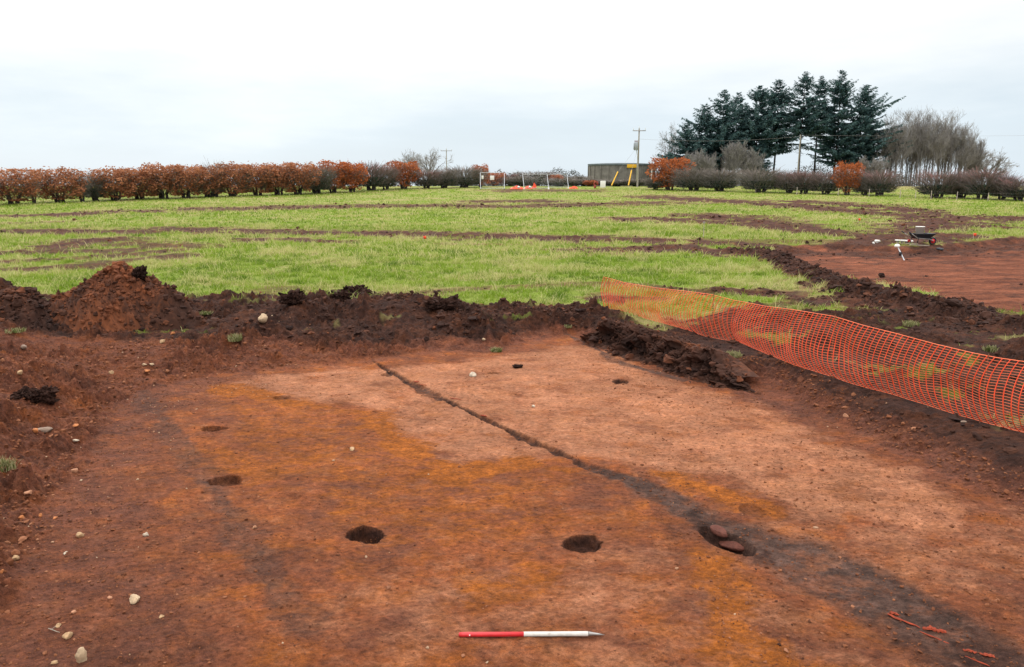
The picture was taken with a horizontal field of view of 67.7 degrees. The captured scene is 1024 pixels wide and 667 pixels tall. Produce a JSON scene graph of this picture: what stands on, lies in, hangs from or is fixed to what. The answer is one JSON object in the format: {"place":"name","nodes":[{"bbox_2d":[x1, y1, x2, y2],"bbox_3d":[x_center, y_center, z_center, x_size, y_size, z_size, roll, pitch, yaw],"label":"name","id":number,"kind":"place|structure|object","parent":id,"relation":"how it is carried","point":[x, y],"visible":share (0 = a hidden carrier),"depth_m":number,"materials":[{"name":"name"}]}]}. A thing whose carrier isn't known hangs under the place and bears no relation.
{"place":"outdoors","nodes":[
{"label":"outdoors","id":0,"kind":"place"},
{"bbox_2d":[0,321,1023,666],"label":"excavated ground","id":1,"kind":"structure","parent":0,"point":[448,581],"depth_m":7.81,"materials":[{"name":"soil"}]},
{"bbox_2d":[75,647,86,662],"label":"stone","id":2,"kind":"object","parent":1,"relation":"on","point":[81,655],"visible":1,"depth_m":5.65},
{"bbox_2d":[0,331,1023,666],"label":"soil crumbs","id":3,"kind":"object","parent":1,"relation":"on","point":[288,361],"visible":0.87,"depth_m":8.44,"materials":[{"name":"soil"}]},
{"bbox_2d":[3,313,1021,665],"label":"pebbles","id":4,"kind":"object","parent":1,"relation":"on","point":[311,459],"visible":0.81,"depth_m":9.21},
{"bbox_2d":[459,631,603,636],"bbox_3d":[0.154,2.348,5.962,1.139,0.037,0.042,0,12,-1],"label":"ranging rod","id":5,"kind":"object","parent":1,"relation":"on","point":[525,634],"visible":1,"depth_m":5.95,"materials":[{"name":"red paint"}]},
{"bbox_2d":[710,525,727,537],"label":"stone","id":6,"kind":"object","parent":1,"relation":"on","point":[717,530],"visible":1,"depth_m":7.75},
{"bbox_2d":[719,540,743,551],"bbox_3d":[2.213,2.131,7.658,0.302,0.100,0.133,10,15,40],"label":"stone","id":7,"kind":"object","parent":1,"relation":"on","point":[733,546],"visible":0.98,"depth_m":7.62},
{"bbox_2d":[0,186,1023,557],"bbox_3d":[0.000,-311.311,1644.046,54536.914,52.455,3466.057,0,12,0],"label":"field","id":8,"kind":"structure","parent":0,"point":[10,346],"depth_m":26.59,"materials":[{"name":"plant"}]},
{"bbox_2d":[0,454,22,472],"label":"grass tuft","id":9,"kind":"object","parent":8,"relation":"on","point":[10,465],"visible":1,"depth_m":8.78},
{"bbox_2d":[10,385,32,399],"bbox_3d":[-7.118,0.901,11.120,0.269,0.260,0.429,8,14,33],"label":"soil clod","id":10,"kind":"object","parent":8,"relation":"on","point":[20,393],"visible":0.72,"depth_m":11.03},
{"bbox_2d":[0,167,45,203],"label":"beech shrub","id":11,"kind":"object","parent":8,"relation":"on","point":[12,182],"visible":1,"depth_m":76.89,"materials":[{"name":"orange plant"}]},
{"bbox_2d":[25,385,60,404],"bbox_3d":[-6.850,0.889,11.163,0.423,0.330,0.442,0,12,0],"label":"soil clod","id":12,"kind":"object","parent":8,"relation":"on","point":[45,394],"visible":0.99,"depth_m":11.05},
{"bbox_2d":[29,166,91,201],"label":"beech shrub","id":13,"kind":"object","parent":8,"relation":"on","point":[54,181],"visible":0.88,"depth_m":80.77,"materials":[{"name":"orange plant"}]},
{"bbox_2d":[69,172,93,201],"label":"bare shrub","id":14,"kind":"object","parent":8,"relation":"on","point":[83,200],"visible":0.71,"depth_m":82.57,"materials":[{"name":"brown plant"}]},
{"bbox_2d":[77,171,109,200],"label":"hawthorn shrub","id":15,"kind":"object","parent":8,"relation":"on","point":[94,194],"visible":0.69,"depth_m":84.05,"materials":[{"name":"grey plant"}]},
{"bbox_2d":[86,165,145,200],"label":"beech shrub","id":16,"kind":"object","parent":8,"relation":"on","point":[115,189],"visible":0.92,"depth_m":84.63,"materials":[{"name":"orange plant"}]},
{"bbox_2d":[114,166,166,198],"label":"beech shrub","id":17,"kind":"object","parent":8,"relation":"on","point":[142,191],"visible":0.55,"depth_m":86.98,"materials":[{"name":"brown plant"}]},
{"bbox_2d":[137,162,187,198],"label":"beech shrub","id":18,"kind":"object","parent":8,"relation":"on","point":[164,188],"visible":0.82,"depth_m":88.01,"materials":[{"name":"brown plant"}]},
{"bbox_2d":[161,164,210,197],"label":"beech shrub","id":19,"kind":"object","parent":8,"relation":"on","point":[190,185],"visible":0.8,"depth_m":89.12,"materials":[{"name":"brown plant"}]},
{"bbox_2d":[185,164,232,196],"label":"beech shrub","id":20,"kind":"object","parent":8,"relation":"on","point":[206,192],"visible":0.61,"depth_m":91.31,"materials":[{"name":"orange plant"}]},
{"bbox_2d":[201,161,227,196],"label":"bare shrub","id":21,"kind":"object","parent":8,"relation":"on","point":[216,194],"visible":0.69,"depth_m":91.63,"materials":[{"name":"brown plant"}]},
{"bbox_2d":[207,161,259,195],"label":"beech shrub","id":22,"kind":"object","parent":8,"relation":"on","point":[235,181],"visible":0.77,"depth_m":92.85,"materials":[{"name":"brown plant"}]},
{"bbox_2d":[227,333,243,341],"bbox_3d":[-5.434,0.062,14.952,0.377,0.158,0.362,0,12,0],"label":"grass tuft","id":23,"kind":"object","parent":8,"relation":"on","point":[235,338],"visible":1,"depth_m":14.90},
{"bbox_2d":[234,161,282,194],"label":"beech shrub","id":24,"kind":"object","parent":8,"relation":"on","point":[260,187],"visible":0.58,"depth_m":95.04,"materials":[{"name":"orange plant"}]},
{"bbox_2d":[256,162,303,194],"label":"beech shrub","id":25,"kind":"object","parent":8,"relation":"on","point":[277,189],"visible":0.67,"depth_m":96.24,"materials":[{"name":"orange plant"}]},
{"bbox_2d":[275,161,322,194],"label":"beech shrub","id":26,"kind":"object","parent":8,"relation":"on","point":[308,179],"visible":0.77,"depth_m":97.31,"materials":[{"name":"orange plant"}]},
{"bbox_2d":[301,163,340,193],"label":"hawthorn shrub","id":27,"kind":"object","parent":8,"relation":"on","point":[324,182],"visible":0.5,"depth_m":100.48,"materials":[{"name":"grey plant"}]},
{"bbox_2d":[314,159,352,192],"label":"beech shrub","id":28,"kind":"object","parent":8,"relation":"on","point":[337,183],"visible":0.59,"depth_m":102.52,"materials":[{"name":"orange plant"}]},
{"bbox_2d":[337,160,369,191],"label":"beech shrub","id":29,"kind":"object","parent":8,"relation":"on","point":[356,175],"visible":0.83,"depth_m":103.89,"materials":[{"name":"orange plant"}]},
{"bbox_2d":[351,159,395,189],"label":"hawthorn shrub","id":30,"kind":"object","parent":8,"relation":"on","point":[372,182],"visible":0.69,"depth_m":107.82,"materials":[{"name":"grey plant"}]},
{"bbox_2d":[369,166,401,189],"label":"hawthorn shrub","id":31,"kind":"object","parent":8,"relation":"on","point":[391,183],"visible":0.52,"depth_m":109.80,"materials":[{"name":"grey plant"}]},
{"bbox_2d":[385,160,422,188],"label":"beech shrub","id":32,"kind":"object","parent":8,"relation":"on","point":[405,179],"visible":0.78,"depth_m":111.83,"materials":[{"name":"orange plant"}]},
{"bbox_2d":[393,148,424,185],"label":"bare tree","id":33,"kind":"object","parent":8,"relation":"on","point":[411,158],"visible":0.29,"depth_m":184.29,"materials":[{"name":"grey plant"}]},
{"bbox_2d":[406,169,444,188],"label":"hawthorn shrub","id":34,"kind":"object","parent":8,"relation":"on","point":[428,181],"visible":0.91,"depth_m":113.54,"materials":[{"name":"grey plant"}]},
{"bbox_2d":[410,147,452,172],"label":"bare tree","id":35,"kind":"object","parent":8,"relation":"on","point":[431,163],"visible":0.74,"depth_m":179.88,"materials":[{"name":"grey plant"}]},
{"bbox_2d":[424,168,463,187],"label":"hawthorn shrub","id":36,"kind":"object","parent":8,"relation":"on","point":[449,181],"visible":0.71,"depth_m":115.44,"materials":[{"name":"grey plant"}]},
{"bbox_2d":[441,165,489,187],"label":"hawthorn shrub","id":37,"kind":"object","parent":8,"relation":"on","point":[469,177],"visible":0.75,"depth_m":117.30,"materials":[{"name":"grey plant"}]},
{"bbox_2d":[470,163,490,186],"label":"beech shrub","id":38,"kind":"object","parent":8,"relation":"on","point":[485,179],"visible":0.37,"depth_m":119.76,"materials":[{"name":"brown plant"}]},
{"bbox_2d":[480,172,504,188],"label":"goal","id":39,"kind":"object","parent":8,"relation":"on","point":[484,183],"visible":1,"depth_m":111.76,"materials":[{"name":"metal"}]},
{"bbox_2d":[485,173,507,185],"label":"beech shrub","id":40,"kind":"object","parent":8,"relation":"on","point":[497,175],"visible":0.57,"depth_m":124.79,"materials":[{"name":"orange plant"}]},
{"bbox_2d":[0,202,1022,292],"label":"track clods","id":41,"kind":"object","parent":8,"relation":"on","point":[653,218],"visible":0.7,"depth_m":58.05,"materials":[{"name":"soil"}]},
{"bbox_2d":[0,186,1023,425],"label":"grass","id":42,"kind":"structure","parent":8,"relation":"on","point":[223,275],"depth_m":34.30,"materials":[{"name":"plant"}]},
{"bbox_2d":[496,176,538,185],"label":"hawthorn shrub","id":43,"kind":"object","parent":8,"relation":"on","point":[517,181],"visible":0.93,"depth_m":123.89,"materials":[{"name":"grey plant"}]},
{"bbox_2d":[506,170,565,185],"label":"hawthorn shrub","id":44,"kind":"object","parent":8,"relation":"on","point":[538,174],"visible":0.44,"depth_m":128.62,"materials":[{"name":"brown plant"}]},
{"bbox_2d":[536,177,579,186],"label":"hawthorn shrub","id":45,"kind":"object","parent":8,"relation":"on","point":[560,183],"visible":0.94,"depth_m":122.94,"materials":[{"name":"grey plant"}]},
{"bbox_2d":[597,180,640,185],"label":"hawthorn shrub","id":46,"kind":"object","parent":8,"relation":"on","point":[615,183],"visible":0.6,"depth_m":123.65,"materials":[{"name":"grey plant"}]},
{"bbox_2d":[588,163,655,185],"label":"site cabin","id":47,"kind":"object","parent":8,"relation":"on","point":[602,171],"visible":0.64,"depth_m":141.35,"materials":[{"name":"metal"}]},
{"bbox_2d":[618,179,654,185],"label":"hawthorn shrub","id":48,"kind":"object","parent":8,"relation":"on","point":[635,183],"visible":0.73,"depth_m":122.86,"materials":[{"name":"brown plant"}]},
{"bbox_2d":[633,126,645,186],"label":"utility pole","id":49,"kind":"object","parent":8,"relation":"on","point":[636,146],"visible":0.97,"depth_m":118.40,"materials":[{"name":"wood"}]},
{"bbox_2d":[641,177,663,189],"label":"hawthorn shrub","id":50,"kind":"object","parent":8,"relation":"on","point":[651,184],"visible":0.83,"depth_m":111.23,"materials":[{"name":"grey plant"}]},
{"bbox_2d":[652,122,683,165],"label":"bare tree","id":51,"kind":"object","parent":8,"relation":"on","point":[671,149],"visible":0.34,"depth_m":138.07,"materials":[{"name":"grey plant"}]},
{"bbox_2d":[645,155,695,189],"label":"beech shrub","id":52,"kind":"object","parent":8,"relation":"on","point":[665,169],"visible":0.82,"depth_m":109.28,"materials":[{"name":"orange plant"}]},
{"bbox_2d":[438,161,913,185],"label":"woods","id":53,"kind":"object","parent":8,"relation":"on","point":[576,175],"visible":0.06,"depth_m":243.34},
{"bbox_2d":[657,121,720,175],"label":"spruce tree","id":54,"kind":"object","parent":8,"relation":"on","point":[684,143],"visible":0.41,"depth_m":133.23,"materials":[{"name":"green plant"}]},
{"bbox_2d":[684,150,699,181],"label":"bare tree","id":55,"kind":"object","parent":8,"relation":"on","point":[692,158],"visible":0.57,"depth_m":130.33,"materials":[{"name":"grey plant"}]},
{"bbox_2d":[663,165,724,190],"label":"hawthorn shrub","id":56,"kind":"object","parent":8,"relation":"on","point":[690,183],"visible":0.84,"depth_m":107.74,"materials":[{"name":"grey plant"}]},
{"bbox_2d":[681,103,726,172],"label":"spruce tree","id":57,"kind":"object","parent":8,"relation":"on","point":[703,119],"visible":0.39,"depth_m":134.49,"materials":[{"name":"green plant"}]},
{"bbox_2d":[694,148,719,185],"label":"bare tree","id":58,"kind":"object","parent":8,"relation":"on","point":[706,162],"visible":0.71,"depth_m":128.96,"materials":[{"name":"grey plant"}]},
{"bbox_2d":[687,89,751,180],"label":"spruce tree","id":59,"kind":"object","parent":8,"relation":"on","point":[725,122],"visible":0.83,"depth_m":132.50,"materials":[{"name":"green plant"}]},
{"bbox_2d":[693,166,748,190],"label":"hawthorn shrub","id":60,"kind":"object","parent":8,"relation":"on","point":[717,183],"visible":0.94,"depth_m":106.52,"materials":[{"name":"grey plant"}]},
{"bbox_2d":[718,141,752,185],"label":"bare tree","id":61,"kind":"object","parent":8,"relation":"on","point":[733,161],"visible":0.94,"depth_m":129.22,"materials":[{"name":"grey plant"}]},
{"bbox_2d":[726,92,750,143],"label":"spruce tree","id":62,"kind":"object","parent":8,"relation":"on","point":[741,110],"visible":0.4,"depth_m":136.23,"materials":[{"name":"green plant"}]},
{"bbox_2d":[740,146,765,182],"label":"bare tree","id":63,"kind":"object","parent":8,"relation":"on","point":[755,160],"visible":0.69,"depth_m":129.97,"materials":[{"name":"grey plant"}]},
{"bbox_2d":[731,165,793,192],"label":"hawthorn shrub","id":64,"kind":"object","parent":8,"relation":"on","point":[753,182],"visible":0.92,"depth_m":102.68,"materials":[{"name":"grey plant"}]},
{"bbox_2d":[733,85,796,158],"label":"spruce tree","id":65,"kind":"object","parent":8,"relation":"on","point":[761,123],"visible":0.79,"depth_m":133.14,"materials":[{"name":"green plant"}]},
{"bbox_2d":[756,137,775,180],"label":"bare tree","id":66,"kind":"object","parent":8,"relation":"on","point":[762,147],"visible":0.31,"depth_m":132.95,"materials":[{"name":"green plant"}]},
{"bbox_2d":[741,79,811,170],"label":"spruce tree","id":67,"kind":"object","parent":8,"relation":"on","point":[780,96],"visible":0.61,"depth_m":134.69,"materials":[{"name":"green plant"}]},
{"bbox_2d":[770,169,806,192],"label":"hawthorn shrub","id":68,"kind":"object","parent":8,"relation":"on","point":[785,187],"visible":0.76,"depth_m":101.72,"materials":[{"name":"brown plant"}]},
{"bbox_2d":[784,169,825,193],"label":"hawthorn shrub","id":69,"kind":"object","parent":8,"relation":"on","point":[805,187],"visible":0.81,"depth_m":100.40,"materials":[{"name":"grey plant"}]},
{"bbox_2d":[778,71,840,172],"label":"spruce tree","id":70,"kind":"object","parent":8,"relation":"on","point":[806,122],"visible":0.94,"depth_m":132.29,"materials":[{"name":"green plant"}]},
{"bbox_2d":[799,76,839,171],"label":"spruce tree","id":71,"kind":"object","parent":8,"relation":"on","point":[821,84],"visible":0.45,"depth_m":134.77,"materials":[{"name":"green plant"}]},
{"bbox_2d":[802,169,843,193],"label":"hawthorn shrub","id":72,"kind":"object","parent":8,"relation":"on","point":[825,186],"visible":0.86,"depth_m":98.93,"materials":[{"name":"grey plant"}]},
{"bbox_2d":[793,69,869,183],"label":"spruce tree","id":73,"kind":"object","parent":8,"relation":"on","point":[843,89],"visible":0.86,"depth_m":133.31,"materials":[{"name":"green plant"}]},
{"bbox_2d":[647,239,1023,328],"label":"bank clods","id":74,"kind":"object","parent":8,"relation":"on","point":[984,315],"visible":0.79,"depth_m":20.28,"materials":[{"name":"soil"}]},
{"bbox_2d":[830,160,865,194],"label":"beech shrub","id":75,"kind":"object","parent":8,"relation":"on","point":[842,175],"visible":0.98,"depth_m":96.45,"materials":[{"name":"orange plant"}]},
{"bbox_2d":[683,185,1023,199],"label":"wire fence","id":76,"kind":"object","parent":8,"relation":"on","point":[874,194],"visible":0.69,"depth_m":90.30,"materials":[{"name":"metal"}]},
{"bbox_2d":[848,175,882,194],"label":"hawthorn shrub","id":77,"kind":"object","parent":8,"relation":"on","point":[860,189],"visible":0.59,"depth_m":96.48,"materials":[{"name":"brown plant"}]},
{"bbox_2d":[819,84,912,178],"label":"spruce tree","id":78,"kind":"object","parent":8,"relation":"on","point":[869,147],"visible":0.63,"depth_m":133.54,"materials":[{"name":"green plant"}]},
{"bbox_2d":[858,156,887,180],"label":"bare tree","id":79,"kind":"object","parent":8,"relation":"on","point":[878,165],"visible":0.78,"depth_m":128.31,"materials":[{"name":"grey plant"}]},
{"bbox_2d":[858,169,908,195],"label":"hawthorn shrub","id":80,"kind":"object","parent":8,"relation":"on","point":[882,188],"visible":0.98,"depth_m":95.32,"materials":[{"name":"grey plant"}]},
{"bbox_2d":[872,108,920,185],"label":"bare tree","id":81,"kind":"object","parent":8,"relation":"on","point":[895,156],"visible":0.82,"depth_m":132.56,"materials":[{"name":"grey plant"}]},
{"bbox_2d":[890,105,939,185],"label":"bare tree","id":82,"kind":"object","parent":8,"relation":"on","point":[911,164],"visible":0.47,"depth_m":135.34,"materials":[{"name":"brown plant"}]},
{"bbox_2d":[901,231,935,244],"bbox_3d":[19.209,-4.486,35.892,1.666,0.685,0.612,-2,12,-8],"label":"wheelbarrow","id":83,"kind":"object","parent":8,"relation":"on","point":[930,237],"visible":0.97,"depth_m":35.76,"materials":[{"name":"black plastic"}]},
{"bbox_2d":[909,110,957,184],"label":"bare tree","id":84,"kind":"object","parent":8,"relation":"on","point":[931,153],"visible":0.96,"depth_m":133.33,"materials":[{"name":"grey plant"}]},
{"bbox_2d":[906,167,967,197],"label":"hawthorn shrub","id":85,"kind":"object","parent":8,"relation":"on","point":[935,189],"visible":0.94,"depth_m":89.41,"materials":[{"name":"brown plant"}]},
{"bbox_2d":[926,110,963,184],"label":"bare tree","id":86,"kind":"object","parent":8,"relation":"on","point":[942,165],"visible":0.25,"depth_m":136.11,"materials":[{"name":"brown plant"}]},
{"bbox_2d":[941,122,980,180],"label":"bare tree","id":87,"kind":"object","parent":8,"relation":"on","point":[965,147],"visible":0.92,"depth_m":133.76,"materials":[{"name":"grey plant"}]},
{"bbox_2d":[939,170,986,197],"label":"hawthorn shrub","id":88,"kind":"object","parent":8,"relation":"on","point":[960,192],"visible":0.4,"depth_m":89.34,"materials":[{"name":"brown plant"}]},
{"bbox_2d":[962,137,991,174],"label":"bare tree","id":89,"kind":"object","parent":8,"relation":"on","point":[978,162],"visible":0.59,"depth_m":135.45,"materials":[{"name":"brown plant"}]},
{"bbox_2d":[955,165,1016,198],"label":"hawthorn shrub","id":90,"kind":"object","parent":8,"relation":"on","point":[982,188],"visible":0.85,"depth_m":87.33,"materials":[{"name":"brown plant"}]},
{"bbox_2d":[979,147,1018,179],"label":"bare tree","id":91,"kind":"object","parent":8,"relation":"on","point":[992,158],"visible":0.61,"depth_m":139.44,"materials":[{"name":"brown plant"}]},
{"bbox_2d":[985,170,1023,199],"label":"hawthorn shrub","id":92,"kind":"object","parent":8,"relation":"on","point":[999,190],"visible":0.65,"depth_m":86.43,"materials":[{"name":"brown plant"}]},
{"bbox_2d":[988,176,1023,200],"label":"hawthorn shrub","id":93,"kind":"object","parent":8,"relation":"on","point":[1014,193],"visible":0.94,"depth_m":85.35,"materials":[{"name":"brown plant"}]},
{"bbox_2d":[0,280,1023,477],"bbox_3d":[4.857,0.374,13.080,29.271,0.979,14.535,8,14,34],"label":"earth bank","id":94,"kind":"structure","parent":0,"point":[939,423],"depth_m":15.46,"materials":[{"name":"soil"}]},
{"bbox_2d":[0,286,68,331],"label":"spoil heap","id":95,"kind":"object","parent":94,"relation":"on","point":[30,305],"visible":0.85,"depth_m":15.85,"materials":[{"name":"soil"}]},
{"bbox_2d":[48,261,207,331],"bbox_3d":[-8.560,-0.736,16.709,3.880,1.734,2.411,0,12,0],"label":"spoil heap","id":96,"kind":"object","parent":94,"relation":"on","point":[115,297],"visible":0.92,"depth_m":16.22,"materials":[{"name":"soil"}]},
{"bbox_2d":[131,265,148,282],"bbox_3d":[-8.075,-1.312,16.535,0.363,0.396,0.462,-7,13,-29],"label":"soil clod","id":97,"kind":"object","parent":96,"relation":"on","point":[140,272],"visible":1,"depth_m":16.40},
{"bbox_2d":[277,289,309,305],"bbox_3d":[-4.849,-0.712,16.955,0.725,0.532,0.617,0,12,0],"label":"soil clod","id":98,"kind":"object","parent":94,"relation":"on","point":[294,297],"visible":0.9,"depth_m":16.83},
{"bbox_2d":[329,291,351,301],"bbox_3d":[-4.125,-0.857,18.425,0.554,0.402,0.531,0,12,0],"label":"soil clod","id":99,"kind":"object","parent":94,"relation":"on","point":[343,296],"visible":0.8,"depth_m":18.28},
{"bbox_2d":[331,284,379,297],"bbox_3d":[-4.227,-1.023,20.595,1.430,0.616,0.964,0,12,0],"label":"soil clod","id":100,"kind":"object","parent":94,"relation":"on","point":[356,288],"visible":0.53,"depth_m":20.51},
{"bbox_2d":[422,294,461,310],"bbox_3d":[-1.589,-0.698,17.343,0.960,0.405,0.660,-6,13,-26],"label":"soil clod","id":101,"kind":"object","parent":94,"relation":"on","point":[450,303],"visible":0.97,"depth_m":17.19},
{"bbox_2d":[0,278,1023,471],"bbox_3d":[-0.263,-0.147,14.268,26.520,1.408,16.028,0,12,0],"label":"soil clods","id":102,"kind":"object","parent":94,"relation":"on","point":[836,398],"visible":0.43,"depth_m":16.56,"materials":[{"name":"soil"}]},
{"bbox_2d":[575,318,760,394],"bbox_3d":[2.883,0.310,14.672,1.182,0.718,4.942,-6,13,-27],"label":"soil overhang","id":103,"kind":"object","parent":94,"relation":"attached to","point":[677,356],"visible":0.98,"depth_m":14.23,"materials":[{"name":"soil"}]},
{"bbox_2d":[601,277,1023,432],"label":"barrier fence","id":104,"kind":"object","parent":94,"relation":"on","point":[787,344],"visible":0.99,"depth_m":12.28,"materials":[{"name":"plastic"}]},
{"bbox_2d":[981,345,998,352],"bbox_3d":[8.990,0.277,14.333,0.331,0.126,0.354,0,12,0],"label":"grass tuft","id":105,"kind":"object","parent":94,"relation":"on","point":[991,349],"visible":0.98,"depth_m":14.31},
{"bbox_2d":[0,0,1023,185],"label":"sky","id":106,"kind":"structure","parent":0,"point":[509,86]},
{"bbox_2d":[789,242,1023,312],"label":"trench floor","id":107,"kind":"structure","parent":0,"point":[992,279],"depth_m":28.92,"materials":[{"name":"soil"}]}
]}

